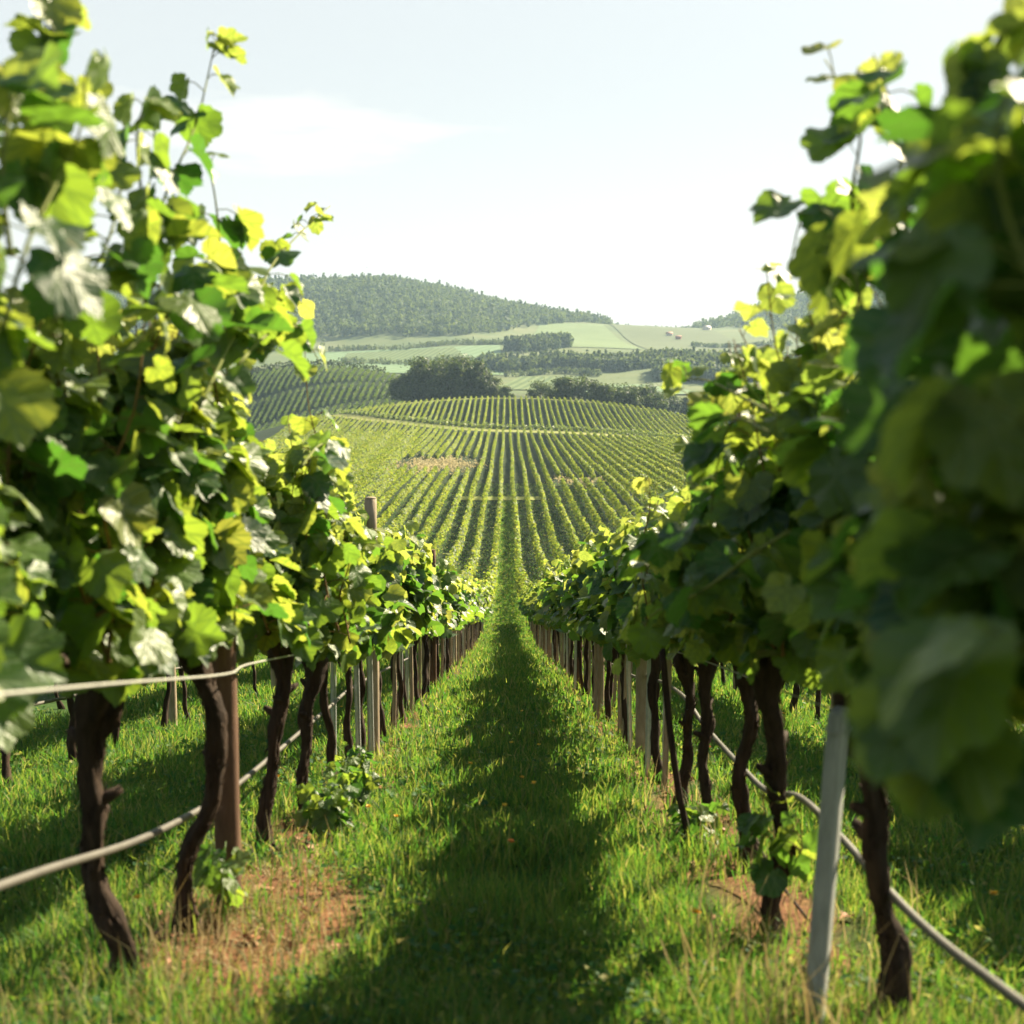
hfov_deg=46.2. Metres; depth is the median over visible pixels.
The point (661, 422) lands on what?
vine row
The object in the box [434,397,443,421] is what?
vine row
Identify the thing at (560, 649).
vine stake
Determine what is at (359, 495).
vine row
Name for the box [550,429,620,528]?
vine row
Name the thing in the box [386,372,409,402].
broadleaf tree
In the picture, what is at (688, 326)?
tree belt
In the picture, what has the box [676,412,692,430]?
vine row
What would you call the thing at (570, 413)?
vine row
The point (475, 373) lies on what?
broadleaf tree
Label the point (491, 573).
vine row
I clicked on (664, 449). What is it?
vine row
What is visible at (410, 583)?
grapevine
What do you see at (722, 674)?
grapevine
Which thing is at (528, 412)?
vine row
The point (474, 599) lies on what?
grapevine
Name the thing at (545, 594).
grapevine
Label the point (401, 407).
vine row
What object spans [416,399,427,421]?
vine row
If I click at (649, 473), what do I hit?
vine row
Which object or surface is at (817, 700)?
grapevine
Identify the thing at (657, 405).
round bush
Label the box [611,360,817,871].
grapevine
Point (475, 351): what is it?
field
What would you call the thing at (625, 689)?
vine stake
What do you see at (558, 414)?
vine row
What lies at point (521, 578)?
vine row
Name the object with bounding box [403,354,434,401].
broadleaf tree
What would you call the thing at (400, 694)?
grapevine
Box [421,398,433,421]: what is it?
vine row
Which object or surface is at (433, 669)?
wooden post
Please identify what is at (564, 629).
grapevine
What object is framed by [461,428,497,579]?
vine row
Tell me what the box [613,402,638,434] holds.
vine row
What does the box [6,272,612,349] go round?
forest
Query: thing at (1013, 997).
irrigation hose
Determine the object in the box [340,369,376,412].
vine row
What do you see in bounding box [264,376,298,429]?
vine row
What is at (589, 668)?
vine stake
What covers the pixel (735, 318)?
forest
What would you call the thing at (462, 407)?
vine row
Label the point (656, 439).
vine row
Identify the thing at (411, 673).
vine stake
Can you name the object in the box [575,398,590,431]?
vine row
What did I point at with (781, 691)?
trellis wire
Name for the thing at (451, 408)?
vine row
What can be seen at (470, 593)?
grapevine
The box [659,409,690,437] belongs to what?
vine row
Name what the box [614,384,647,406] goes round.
round bush
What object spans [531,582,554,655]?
grapevine
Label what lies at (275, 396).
vine row
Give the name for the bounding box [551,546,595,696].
grapevine
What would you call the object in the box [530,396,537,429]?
vine row
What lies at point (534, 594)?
grapevine
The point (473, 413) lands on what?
vine row
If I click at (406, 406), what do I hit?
vine row
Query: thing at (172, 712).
wooden post
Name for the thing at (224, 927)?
dry grass
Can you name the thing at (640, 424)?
vine row
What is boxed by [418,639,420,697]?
vine stake
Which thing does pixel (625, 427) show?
vine row
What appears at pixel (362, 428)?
vine row
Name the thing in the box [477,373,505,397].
broadleaf tree
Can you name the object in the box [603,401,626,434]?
vine row
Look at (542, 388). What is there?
round bush
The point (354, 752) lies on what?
leafy weed
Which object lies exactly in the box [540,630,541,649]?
vine stake
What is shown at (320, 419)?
vine row
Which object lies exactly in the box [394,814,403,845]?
dandelion
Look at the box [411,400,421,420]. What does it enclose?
vine row
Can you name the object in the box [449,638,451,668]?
vine stake
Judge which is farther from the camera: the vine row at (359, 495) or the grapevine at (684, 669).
the vine row at (359, 495)
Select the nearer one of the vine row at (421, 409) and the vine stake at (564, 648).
the vine stake at (564, 648)
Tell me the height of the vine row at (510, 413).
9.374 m
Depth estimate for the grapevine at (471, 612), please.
20.26 m
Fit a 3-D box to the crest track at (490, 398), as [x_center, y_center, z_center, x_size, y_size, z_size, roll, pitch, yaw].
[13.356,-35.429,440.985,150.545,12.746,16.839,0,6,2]
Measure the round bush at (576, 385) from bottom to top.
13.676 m
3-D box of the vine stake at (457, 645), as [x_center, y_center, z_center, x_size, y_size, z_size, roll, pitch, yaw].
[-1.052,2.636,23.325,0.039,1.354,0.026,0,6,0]
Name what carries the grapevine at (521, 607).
on the ground at (638, 375)
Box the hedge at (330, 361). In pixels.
[215,359,385,377]
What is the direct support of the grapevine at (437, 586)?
on the ground at (638, 375)
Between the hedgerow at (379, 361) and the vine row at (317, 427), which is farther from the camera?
the hedgerow at (379, 361)
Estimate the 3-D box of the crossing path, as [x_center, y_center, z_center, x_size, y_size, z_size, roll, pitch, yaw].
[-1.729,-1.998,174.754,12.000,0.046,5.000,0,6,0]
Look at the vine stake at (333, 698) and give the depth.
7.87 m
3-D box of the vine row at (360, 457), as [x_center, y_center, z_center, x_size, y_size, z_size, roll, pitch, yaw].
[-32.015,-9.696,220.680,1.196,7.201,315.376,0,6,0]
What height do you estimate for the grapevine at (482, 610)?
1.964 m
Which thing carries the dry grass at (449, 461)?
on the ground at (638, 375)
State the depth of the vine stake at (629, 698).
9.23 m
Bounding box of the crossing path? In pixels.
[461,497,540,499]
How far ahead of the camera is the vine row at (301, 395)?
551.29 m
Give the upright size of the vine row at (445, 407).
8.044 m
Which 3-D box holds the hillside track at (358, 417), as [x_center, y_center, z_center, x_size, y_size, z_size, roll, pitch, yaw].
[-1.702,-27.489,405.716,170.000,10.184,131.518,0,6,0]
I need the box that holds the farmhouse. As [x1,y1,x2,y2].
[702,325,711,329]
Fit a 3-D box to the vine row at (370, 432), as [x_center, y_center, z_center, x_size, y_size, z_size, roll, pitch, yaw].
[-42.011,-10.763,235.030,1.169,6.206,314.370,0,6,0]
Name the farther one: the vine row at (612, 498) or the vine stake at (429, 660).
the vine row at (612, 498)
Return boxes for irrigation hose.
[0,643,439,890]
[34,651,260,705]
[561,632,1023,1011]
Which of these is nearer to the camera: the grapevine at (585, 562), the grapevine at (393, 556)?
the grapevine at (393, 556)
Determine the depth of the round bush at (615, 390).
462.34 m
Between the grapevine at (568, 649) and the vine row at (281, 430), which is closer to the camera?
the grapevine at (568, 649)
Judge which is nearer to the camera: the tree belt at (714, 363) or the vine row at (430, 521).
the vine row at (430, 521)
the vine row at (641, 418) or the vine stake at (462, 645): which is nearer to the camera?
the vine stake at (462, 645)
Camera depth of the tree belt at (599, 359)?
899.96 m
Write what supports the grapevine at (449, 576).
on the ground at (638, 375)
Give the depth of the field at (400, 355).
1076.56 m
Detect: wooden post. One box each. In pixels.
[168,665,176,728]
[211,645,241,913]
[271,668,275,689]
[364,497,379,759]
[429,549,436,686]
[454,630,456,664]
[547,631,550,655]
[554,630,555,664]
[576,638,581,689]
[596,644,603,712]
[635,658,646,757]
[733,669,734,690]
[831,692,832,707]
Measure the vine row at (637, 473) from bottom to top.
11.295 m
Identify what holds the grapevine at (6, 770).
on the ground at (638, 375)
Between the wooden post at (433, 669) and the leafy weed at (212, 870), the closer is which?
the leafy weed at (212, 870)
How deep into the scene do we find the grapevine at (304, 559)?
5.08 m
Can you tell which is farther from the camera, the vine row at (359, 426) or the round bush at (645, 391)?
the round bush at (645, 391)
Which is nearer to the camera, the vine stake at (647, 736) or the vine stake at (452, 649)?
the vine stake at (647, 736)
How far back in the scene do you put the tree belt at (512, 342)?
1085.60 m
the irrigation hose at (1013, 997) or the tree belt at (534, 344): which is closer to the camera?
the irrigation hose at (1013, 997)
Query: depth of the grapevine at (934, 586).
1.22 m
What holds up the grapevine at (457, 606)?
on the ground at (638, 375)
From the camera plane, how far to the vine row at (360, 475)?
245.07 m
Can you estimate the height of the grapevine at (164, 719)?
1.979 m
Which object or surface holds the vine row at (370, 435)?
on the ground at (638, 375)
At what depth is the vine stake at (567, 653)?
19.68 m
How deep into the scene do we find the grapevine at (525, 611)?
35.28 m
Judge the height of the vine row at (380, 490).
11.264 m
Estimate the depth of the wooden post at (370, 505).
8.90 m
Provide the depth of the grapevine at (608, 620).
7.74 m
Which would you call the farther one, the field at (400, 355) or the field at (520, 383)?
the field at (400, 355)
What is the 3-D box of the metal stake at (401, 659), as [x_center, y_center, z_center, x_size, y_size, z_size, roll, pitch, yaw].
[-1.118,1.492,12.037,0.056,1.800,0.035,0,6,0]
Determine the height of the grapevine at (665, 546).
1.984 m
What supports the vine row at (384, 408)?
on the ground at (638, 375)
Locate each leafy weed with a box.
[192,841,253,924]
[293,756,362,843]
[322,759,380,812]
[335,741,373,775]
[666,802,729,846]
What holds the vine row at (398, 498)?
on the ground at (638, 375)
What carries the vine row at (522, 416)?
on the ground at (638, 375)
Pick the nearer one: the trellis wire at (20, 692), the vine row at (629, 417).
the trellis wire at (20, 692)
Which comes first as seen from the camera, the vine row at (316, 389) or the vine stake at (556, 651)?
the vine stake at (556, 651)
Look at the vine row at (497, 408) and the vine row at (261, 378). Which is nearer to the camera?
the vine row at (497, 408)
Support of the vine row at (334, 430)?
on the ground at (638, 375)
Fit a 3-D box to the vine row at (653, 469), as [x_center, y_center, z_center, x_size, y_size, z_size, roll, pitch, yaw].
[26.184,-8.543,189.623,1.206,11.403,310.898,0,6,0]
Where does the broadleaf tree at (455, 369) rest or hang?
on the ground at (638, 375)
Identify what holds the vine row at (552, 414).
on the ground at (638, 375)
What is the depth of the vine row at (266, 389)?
569.04 m
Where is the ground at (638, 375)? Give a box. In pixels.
[0,287,1023,1023]
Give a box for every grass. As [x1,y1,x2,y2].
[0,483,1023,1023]
[0,697,1023,1023]
[381,453,493,474]
[544,473,602,487]
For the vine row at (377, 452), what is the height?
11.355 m
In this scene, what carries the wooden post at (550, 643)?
on the ground at (638, 375)
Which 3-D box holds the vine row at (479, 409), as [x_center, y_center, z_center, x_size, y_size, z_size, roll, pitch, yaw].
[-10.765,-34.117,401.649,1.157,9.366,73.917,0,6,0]
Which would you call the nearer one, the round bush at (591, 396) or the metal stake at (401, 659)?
the metal stake at (401, 659)
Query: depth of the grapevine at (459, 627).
18.37 m
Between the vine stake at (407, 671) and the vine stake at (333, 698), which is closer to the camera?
the vine stake at (333, 698)
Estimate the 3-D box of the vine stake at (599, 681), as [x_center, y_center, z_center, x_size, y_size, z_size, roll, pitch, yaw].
[0.834,1.655,11.514,0.050,1.419,0.026,0,6,0]
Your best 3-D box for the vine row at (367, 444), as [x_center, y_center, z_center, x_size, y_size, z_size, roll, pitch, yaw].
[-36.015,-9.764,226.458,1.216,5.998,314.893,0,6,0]
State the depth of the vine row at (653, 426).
393.64 m
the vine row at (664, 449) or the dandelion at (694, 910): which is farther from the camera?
the vine row at (664, 449)
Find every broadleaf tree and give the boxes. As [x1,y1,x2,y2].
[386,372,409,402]
[391,369,440,402]
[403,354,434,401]
[404,356,453,400]
[417,356,476,399]
[427,356,456,398]
[433,353,455,398]
[445,351,471,376]
[449,358,493,397]
[467,369,494,393]
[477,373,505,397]
[643,380,659,396]
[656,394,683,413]
[677,397,689,415]
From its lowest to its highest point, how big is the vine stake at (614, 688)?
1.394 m
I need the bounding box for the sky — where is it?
[0,0,1019,327]
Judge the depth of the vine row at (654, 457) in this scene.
258.21 m
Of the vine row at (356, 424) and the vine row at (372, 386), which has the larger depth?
the vine row at (372, 386)
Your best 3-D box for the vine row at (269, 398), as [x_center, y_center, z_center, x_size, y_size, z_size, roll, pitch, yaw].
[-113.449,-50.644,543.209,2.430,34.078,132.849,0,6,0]
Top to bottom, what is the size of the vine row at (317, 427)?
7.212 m
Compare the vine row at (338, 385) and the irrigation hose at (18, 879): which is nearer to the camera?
the irrigation hose at (18, 879)
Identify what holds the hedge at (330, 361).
on the ground at (638, 375)
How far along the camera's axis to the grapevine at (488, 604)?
42.28 m
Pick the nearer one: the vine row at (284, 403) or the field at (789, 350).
the vine row at (284, 403)
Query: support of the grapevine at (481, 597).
on the ground at (638, 375)
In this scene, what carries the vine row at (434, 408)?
on the ground at (638, 375)
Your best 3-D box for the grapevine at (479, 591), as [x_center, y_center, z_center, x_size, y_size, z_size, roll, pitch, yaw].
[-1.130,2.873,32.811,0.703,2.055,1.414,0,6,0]
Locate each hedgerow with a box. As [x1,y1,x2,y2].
[328,336,503,351]
[337,354,477,364]
[503,367,601,376]
[690,338,792,347]
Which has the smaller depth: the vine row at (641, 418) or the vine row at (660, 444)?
the vine row at (660, 444)
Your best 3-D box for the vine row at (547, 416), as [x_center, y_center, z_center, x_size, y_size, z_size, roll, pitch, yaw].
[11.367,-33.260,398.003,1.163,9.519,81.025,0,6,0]
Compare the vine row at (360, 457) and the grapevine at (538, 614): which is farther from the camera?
the vine row at (360, 457)
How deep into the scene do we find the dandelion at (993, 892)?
4.14 m
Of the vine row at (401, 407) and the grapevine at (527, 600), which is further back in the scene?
the vine row at (401, 407)
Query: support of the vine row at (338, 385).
on the ground at (638, 375)
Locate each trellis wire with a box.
[0,654,293,696]
[678,652,831,708]
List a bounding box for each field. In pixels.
[303,345,503,374]
[340,347,464,362]
[499,376,581,389]
[534,322,640,348]
[584,384,690,393]
[610,324,740,352]
[778,349,827,356]
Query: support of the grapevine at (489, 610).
on the ground at (638, 375)
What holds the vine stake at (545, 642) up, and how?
on the ground at (638, 375)
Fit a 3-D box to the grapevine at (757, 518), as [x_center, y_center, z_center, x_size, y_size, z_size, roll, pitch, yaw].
[0.931,0.246,3.490,0.932,2.722,2.311,0,6,0]
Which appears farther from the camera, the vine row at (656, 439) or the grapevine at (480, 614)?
the vine row at (656, 439)
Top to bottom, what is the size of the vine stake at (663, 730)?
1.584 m
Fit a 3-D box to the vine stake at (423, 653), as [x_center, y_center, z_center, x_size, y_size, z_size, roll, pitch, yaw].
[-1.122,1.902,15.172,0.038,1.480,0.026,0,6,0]
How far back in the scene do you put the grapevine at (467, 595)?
21.27 m
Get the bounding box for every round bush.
[499,385,514,397]
[523,379,555,398]
[548,375,578,399]
[561,374,591,400]
[572,373,601,401]
[594,381,614,402]
[604,381,640,403]
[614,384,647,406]
[630,384,655,408]
[642,388,670,411]
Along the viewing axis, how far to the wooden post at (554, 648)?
24.11 m
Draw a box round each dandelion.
[133,893,140,934]
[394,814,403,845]
[691,908,701,958]
[988,890,997,920]
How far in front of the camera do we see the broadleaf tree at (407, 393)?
473.74 m
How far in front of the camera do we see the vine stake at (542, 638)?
31.55 m
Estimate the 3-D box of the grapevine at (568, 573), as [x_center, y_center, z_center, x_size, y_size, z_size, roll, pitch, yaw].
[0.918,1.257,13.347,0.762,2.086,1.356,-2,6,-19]
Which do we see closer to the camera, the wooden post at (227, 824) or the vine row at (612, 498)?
the wooden post at (227, 824)
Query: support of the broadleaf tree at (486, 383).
on the ground at (638, 375)
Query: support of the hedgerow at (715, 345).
on the ground at (638, 375)
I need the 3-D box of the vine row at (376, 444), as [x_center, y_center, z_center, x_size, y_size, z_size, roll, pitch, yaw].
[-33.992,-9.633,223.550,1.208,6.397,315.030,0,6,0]
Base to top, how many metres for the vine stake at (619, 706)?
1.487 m
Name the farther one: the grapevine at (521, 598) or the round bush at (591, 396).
the round bush at (591, 396)
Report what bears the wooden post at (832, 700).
on the ground at (638, 375)
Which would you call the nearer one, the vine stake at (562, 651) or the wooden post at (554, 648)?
the vine stake at (562, 651)
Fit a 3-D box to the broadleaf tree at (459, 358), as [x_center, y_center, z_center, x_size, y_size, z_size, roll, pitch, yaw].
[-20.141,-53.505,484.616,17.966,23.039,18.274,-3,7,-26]
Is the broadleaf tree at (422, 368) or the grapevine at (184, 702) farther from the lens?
the broadleaf tree at (422, 368)
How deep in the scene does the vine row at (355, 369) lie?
556.85 m
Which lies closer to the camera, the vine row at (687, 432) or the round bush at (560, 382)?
the vine row at (687, 432)
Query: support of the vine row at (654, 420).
on the ground at (638, 375)
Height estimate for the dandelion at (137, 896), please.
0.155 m
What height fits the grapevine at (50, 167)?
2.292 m
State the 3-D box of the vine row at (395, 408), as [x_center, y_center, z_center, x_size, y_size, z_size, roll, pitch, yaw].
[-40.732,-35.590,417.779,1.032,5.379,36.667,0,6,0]
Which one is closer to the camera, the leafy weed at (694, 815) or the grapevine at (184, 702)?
the leafy weed at (694, 815)
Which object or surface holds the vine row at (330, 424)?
on the ground at (638, 375)
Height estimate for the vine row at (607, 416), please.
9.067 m
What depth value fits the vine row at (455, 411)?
400.48 m
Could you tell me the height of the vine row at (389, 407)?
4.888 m
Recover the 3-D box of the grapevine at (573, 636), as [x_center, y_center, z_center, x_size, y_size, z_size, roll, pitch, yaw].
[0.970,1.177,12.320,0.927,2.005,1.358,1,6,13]
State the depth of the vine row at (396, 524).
168.32 m
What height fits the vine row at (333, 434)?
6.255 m
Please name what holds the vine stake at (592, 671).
on the ground at (638, 375)
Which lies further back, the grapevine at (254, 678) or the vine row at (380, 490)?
the vine row at (380, 490)
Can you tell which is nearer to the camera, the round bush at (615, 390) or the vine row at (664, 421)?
the vine row at (664, 421)
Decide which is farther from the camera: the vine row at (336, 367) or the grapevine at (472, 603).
the vine row at (336, 367)
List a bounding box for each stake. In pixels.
[330,662,336,754]
[354,663,360,756]
[367,655,373,753]
[392,653,396,732]
[398,651,402,716]
[405,649,408,701]
[409,646,412,709]
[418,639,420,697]
[422,641,424,685]
[428,638,429,678]
[441,637,443,679]
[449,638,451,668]
[451,631,452,668]
[453,637,454,664]
[457,630,458,664]
[459,630,459,659]
[462,628,463,658]
[464,625,465,658]
[468,627,469,650]
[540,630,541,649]
[542,625,543,651]
[545,629,546,656]
[548,629,549,663]
[556,633,557,665]
[559,628,561,668]
[562,633,563,669]
[564,633,564,663]
[566,633,567,674]
[574,640,576,688]
[583,637,585,675]
[588,641,590,696]
[592,652,593,702]
[593,643,596,716]
[596,644,601,725]
[612,674,616,707]
[617,656,621,736]
[622,654,626,738]
[626,645,631,754]
[630,662,632,702]
[645,659,650,776]
[659,648,693,851]
[662,659,671,790]
[662,700,664,761]
[803,706,848,1023]
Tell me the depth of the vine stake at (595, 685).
12.35 m
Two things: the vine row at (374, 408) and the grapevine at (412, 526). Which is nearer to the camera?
the grapevine at (412, 526)
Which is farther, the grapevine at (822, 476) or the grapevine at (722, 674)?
the grapevine at (722, 674)
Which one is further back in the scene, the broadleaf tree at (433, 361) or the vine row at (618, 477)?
the broadleaf tree at (433, 361)
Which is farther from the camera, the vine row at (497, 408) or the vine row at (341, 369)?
the vine row at (341, 369)
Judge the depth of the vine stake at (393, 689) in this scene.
10.63 m
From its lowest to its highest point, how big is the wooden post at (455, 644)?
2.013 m
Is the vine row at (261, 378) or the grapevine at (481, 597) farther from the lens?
the vine row at (261, 378)
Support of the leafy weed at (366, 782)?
on the ground at (638, 375)
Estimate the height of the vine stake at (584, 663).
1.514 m
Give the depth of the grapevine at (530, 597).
31.40 m
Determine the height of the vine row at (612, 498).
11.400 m
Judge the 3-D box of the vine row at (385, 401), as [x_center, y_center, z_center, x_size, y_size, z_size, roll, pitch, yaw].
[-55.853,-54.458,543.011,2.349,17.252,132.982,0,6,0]
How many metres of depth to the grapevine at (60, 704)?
13.56 m
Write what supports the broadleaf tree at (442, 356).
on the ground at (638, 375)
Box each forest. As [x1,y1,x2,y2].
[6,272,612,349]
[691,286,884,328]
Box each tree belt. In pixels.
[474,346,742,371]
[502,331,573,350]
[518,335,560,352]
[613,322,700,327]
[650,348,799,382]
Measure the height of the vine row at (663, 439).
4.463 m
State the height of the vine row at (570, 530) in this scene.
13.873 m
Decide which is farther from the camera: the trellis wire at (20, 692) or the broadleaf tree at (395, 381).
the broadleaf tree at (395, 381)
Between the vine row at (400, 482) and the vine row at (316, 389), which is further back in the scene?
the vine row at (316, 389)
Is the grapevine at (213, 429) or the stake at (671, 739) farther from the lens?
the stake at (671, 739)
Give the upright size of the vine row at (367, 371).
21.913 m
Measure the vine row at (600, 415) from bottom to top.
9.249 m
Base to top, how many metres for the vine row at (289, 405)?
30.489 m
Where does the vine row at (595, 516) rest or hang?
on the ground at (638, 375)
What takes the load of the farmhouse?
on the ground at (638, 375)
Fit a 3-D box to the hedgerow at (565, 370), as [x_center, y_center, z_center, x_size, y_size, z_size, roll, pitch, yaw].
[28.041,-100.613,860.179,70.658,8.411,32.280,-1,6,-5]
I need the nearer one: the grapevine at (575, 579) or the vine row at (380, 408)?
the grapevine at (575, 579)
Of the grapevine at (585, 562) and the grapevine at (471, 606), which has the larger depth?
the grapevine at (471, 606)
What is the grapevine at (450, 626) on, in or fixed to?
on the ground at (638, 375)
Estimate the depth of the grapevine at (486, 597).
38.39 m
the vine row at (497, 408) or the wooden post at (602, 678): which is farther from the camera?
the vine row at (497, 408)
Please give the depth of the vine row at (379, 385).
559.63 m
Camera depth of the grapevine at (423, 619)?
10.66 m
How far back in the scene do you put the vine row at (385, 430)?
337.14 m
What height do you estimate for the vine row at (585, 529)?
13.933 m
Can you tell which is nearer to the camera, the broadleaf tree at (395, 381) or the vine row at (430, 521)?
the vine row at (430, 521)
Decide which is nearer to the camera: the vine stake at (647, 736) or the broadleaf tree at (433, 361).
the vine stake at (647, 736)
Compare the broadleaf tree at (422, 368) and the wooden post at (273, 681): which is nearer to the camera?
the wooden post at (273, 681)
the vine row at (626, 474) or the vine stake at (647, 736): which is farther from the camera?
the vine row at (626, 474)
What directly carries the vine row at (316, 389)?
on the ground at (638, 375)
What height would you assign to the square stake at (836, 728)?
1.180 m
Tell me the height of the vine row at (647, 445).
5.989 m
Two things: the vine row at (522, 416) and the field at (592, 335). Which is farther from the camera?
the field at (592, 335)
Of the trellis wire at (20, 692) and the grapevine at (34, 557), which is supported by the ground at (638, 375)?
the grapevine at (34, 557)
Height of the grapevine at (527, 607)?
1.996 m
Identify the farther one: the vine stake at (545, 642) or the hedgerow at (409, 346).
the hedgerow at (409, 346)
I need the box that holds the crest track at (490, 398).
[355,398,675,414]
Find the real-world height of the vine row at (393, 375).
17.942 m
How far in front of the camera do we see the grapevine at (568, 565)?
18.89 m
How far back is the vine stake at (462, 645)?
26.10 m
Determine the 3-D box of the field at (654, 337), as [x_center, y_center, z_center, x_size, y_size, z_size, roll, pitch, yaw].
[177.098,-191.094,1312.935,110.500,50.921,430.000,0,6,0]
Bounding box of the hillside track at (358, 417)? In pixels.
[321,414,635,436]
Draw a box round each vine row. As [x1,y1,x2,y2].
[243,370,262,402]
[245,367,275,420]
[245,369,269,407]
[249,367,281,423]
[254,365,287,425]
[255,366,293,431]
[257,370,294,431]
[259,380,302,430]
[261,424,290,442]
[262,416,305,443]
[263,415,325,446]
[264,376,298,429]
[264,417,327,446]
[267,364,319,428]
[274,416,307,441]
[274,416,346,450]
[275,365,325,426]
[275,417,351,452]
[275,418,356,453]
[276,415,333,445]
[276,415,343,448]
[277,415,338,446]
[278,418,365,459]
[279,419,371,462]
[284,419,377,463]
[300,365,331,416]
[302,417,361,448]
[307,365,338,415]
[313,366,344,415]
[315,419,381,457]
[316,420,386,459]
[317,421,397,469]
[320,423,402,469]
[321,366,351,415]
[329,367,357,414]
[333,369,370,413]
[334,368,363,413]
[334,422,408,473]
[334,423,414,476]
[337,424,425,495]
[339,424,432,499]
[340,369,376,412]
[349,421,392,450]
[350,371,383,410]
[351,424,420,475]
[352,425,444,513]
[354,426,438,505]
[355,372,389,409]
[362,373,395,408]
[368,405,377,415]
[372,374,400,407]
[374,403,383,416]
[377,425,451,514]
[377,426,457,527]
[379,403,388,417]
[380,427,463,543]
[384,403,393,417]
[389,402,400,417]
[395,401,405,417]
[400,401,410,417]
[401,427,470,545]
[404,400,416,420]
[409,427,477,548]
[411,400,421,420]
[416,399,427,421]
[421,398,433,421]
[426,428,483,556]
[428,398,438,420]
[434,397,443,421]
[439,397,449,422]
[445,397,455,424]
[445,428,490,567]
[452,397,460,423]
[457,396,466,424]
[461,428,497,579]
[464,396,471,424]
[470,396,476,425]
[476,396,482,425]
[481,428,504,603]
[482,396,488,427]
[490,396,493,427]
[496,395,499,426]
[502,396,504,426]
[508,396,511,427]
[509,428,531,604]
[514,395,517,429]
[516,428,550,577]
[520,396,523,428]
[523,429,570,563]
[525,396,530,427]
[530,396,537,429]
[530,429,580,549]
[537,396,543,429]
[537,429,596,538]
[541,396,550,429]
[544,430,610,541]
[547,397,557,430]
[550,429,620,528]
[553,397,563,430]
[558,397,570,430]
[558,429,641,524]
[564,397,578,431]
[565,430,648,521]
[569,397,584,430]
[571,430,658,522]
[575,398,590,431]
[579,431,662,499]
[580,399,598,432]
[586,399,605,432]
[586,432,671,500]
[591,400,611,432]
[592,432,690,498]
[596,400,619,432]
[600,432,685,489]
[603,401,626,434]
[607,432,686,484]
[608,401,632,434]
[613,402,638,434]
[614,433,687,477]
[619,403,646,435]
[621,434,688,472]
[625,404,652,435]
[629,434,682,463]
[630,404,659,435]
[635,434,682,457]
[636,405,667,436]
[642,406,673,437]
[643,434,682,453]
[647,407,679,437]
[651,436,683,450]
[653,408,688,438]
[657,436,672,443]
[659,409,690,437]
[664,409,692,435]
[669,410,691,432]
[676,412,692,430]
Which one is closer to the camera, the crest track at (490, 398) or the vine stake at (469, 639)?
the vine stake at (469, 639)
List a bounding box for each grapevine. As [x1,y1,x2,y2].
[0,0,164,752]
[0,26,288,987]
[0,41,124,733]
[1,747,13,790]
[54,683,64,708]
[66,694,76,767]
[87,151,314,933]
[111,721,120,750]
[159,673,170,734]
[178,663,191,722]
[228,202,366,857]
[251,659,257,695]
[256,504,392,777]
[293,429,381,826]
[339,494,419,750]
[339,516,421,757]
[363,525,421,743]
[380,525,444,732]
[390,528,443,712]
[397,545,436,722]
[409,546,459,705]
[421,556,453,699]
[426,563,461,694]
[429,583,458,660]
[436,560,462,629]
[436,570,467,681]
[440,580,470,675]
[444,571,474,674]
[446,568,475,660]
[449,575,470,670]
[458,580,475,660]
[459,572,475,615]
[461,574,479,655]
[466,579,479,649]
[466,587,482,644]
[470,577,482,651]
[474,584,484,646]
[474,585,485,645]
[476,599,492,641]
[478,587,492,637]
[482,579,490,629]
[483,590,489,603]
[518,584,529,625]
[518,585,536,639]
[521,604,534,623]
[523,591,538,624]
[526,586,537,644]
[526,587,541,624]
[529,582,553,658]
[530,579,541,627]
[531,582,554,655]
[533,588,559,664]
[541,559,574,680]
[542,559,583,688]
[542,573,561,667]
[542,582,565,669]
[544,556,579,683]
[547,554,571,676]
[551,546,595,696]
[551,622,568,672]
[560,533,611,724]
[561,541,607,632]
[565,534,596,703]
[566,551,622,720]
[569,537,616,699]
[576,517,634,747]
[597,485,678,783]
[600,589,660,768]
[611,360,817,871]
[611,477,731,834]
[632,485,697,806]
[651,40,898,943]
[720,50,1013,1023]
[720,662,726,688]
[790,682,799,712]
[802,27,1023,694]
[813,689,820,721]
[832,0,1023,851]
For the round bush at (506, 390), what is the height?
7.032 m
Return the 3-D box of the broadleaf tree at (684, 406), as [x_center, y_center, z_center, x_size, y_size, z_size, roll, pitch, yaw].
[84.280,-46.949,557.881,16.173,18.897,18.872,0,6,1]
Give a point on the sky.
(611, 158)
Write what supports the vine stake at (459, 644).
on the ground at (638, 375)
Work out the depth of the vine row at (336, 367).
559.17 m
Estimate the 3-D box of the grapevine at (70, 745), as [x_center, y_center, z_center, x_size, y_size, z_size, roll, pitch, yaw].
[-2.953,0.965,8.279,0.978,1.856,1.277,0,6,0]
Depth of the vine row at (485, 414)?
395.22 m
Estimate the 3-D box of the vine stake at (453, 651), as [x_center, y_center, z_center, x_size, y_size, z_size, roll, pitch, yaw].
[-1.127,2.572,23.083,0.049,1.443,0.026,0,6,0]
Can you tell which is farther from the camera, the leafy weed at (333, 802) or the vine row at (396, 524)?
the vine row at (396, 524)
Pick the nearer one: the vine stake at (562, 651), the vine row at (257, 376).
the vine stake at (562, 651)
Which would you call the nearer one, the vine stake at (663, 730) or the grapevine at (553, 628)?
the vine stake at (663, 730)
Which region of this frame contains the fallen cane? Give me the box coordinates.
[751,832,809,921]

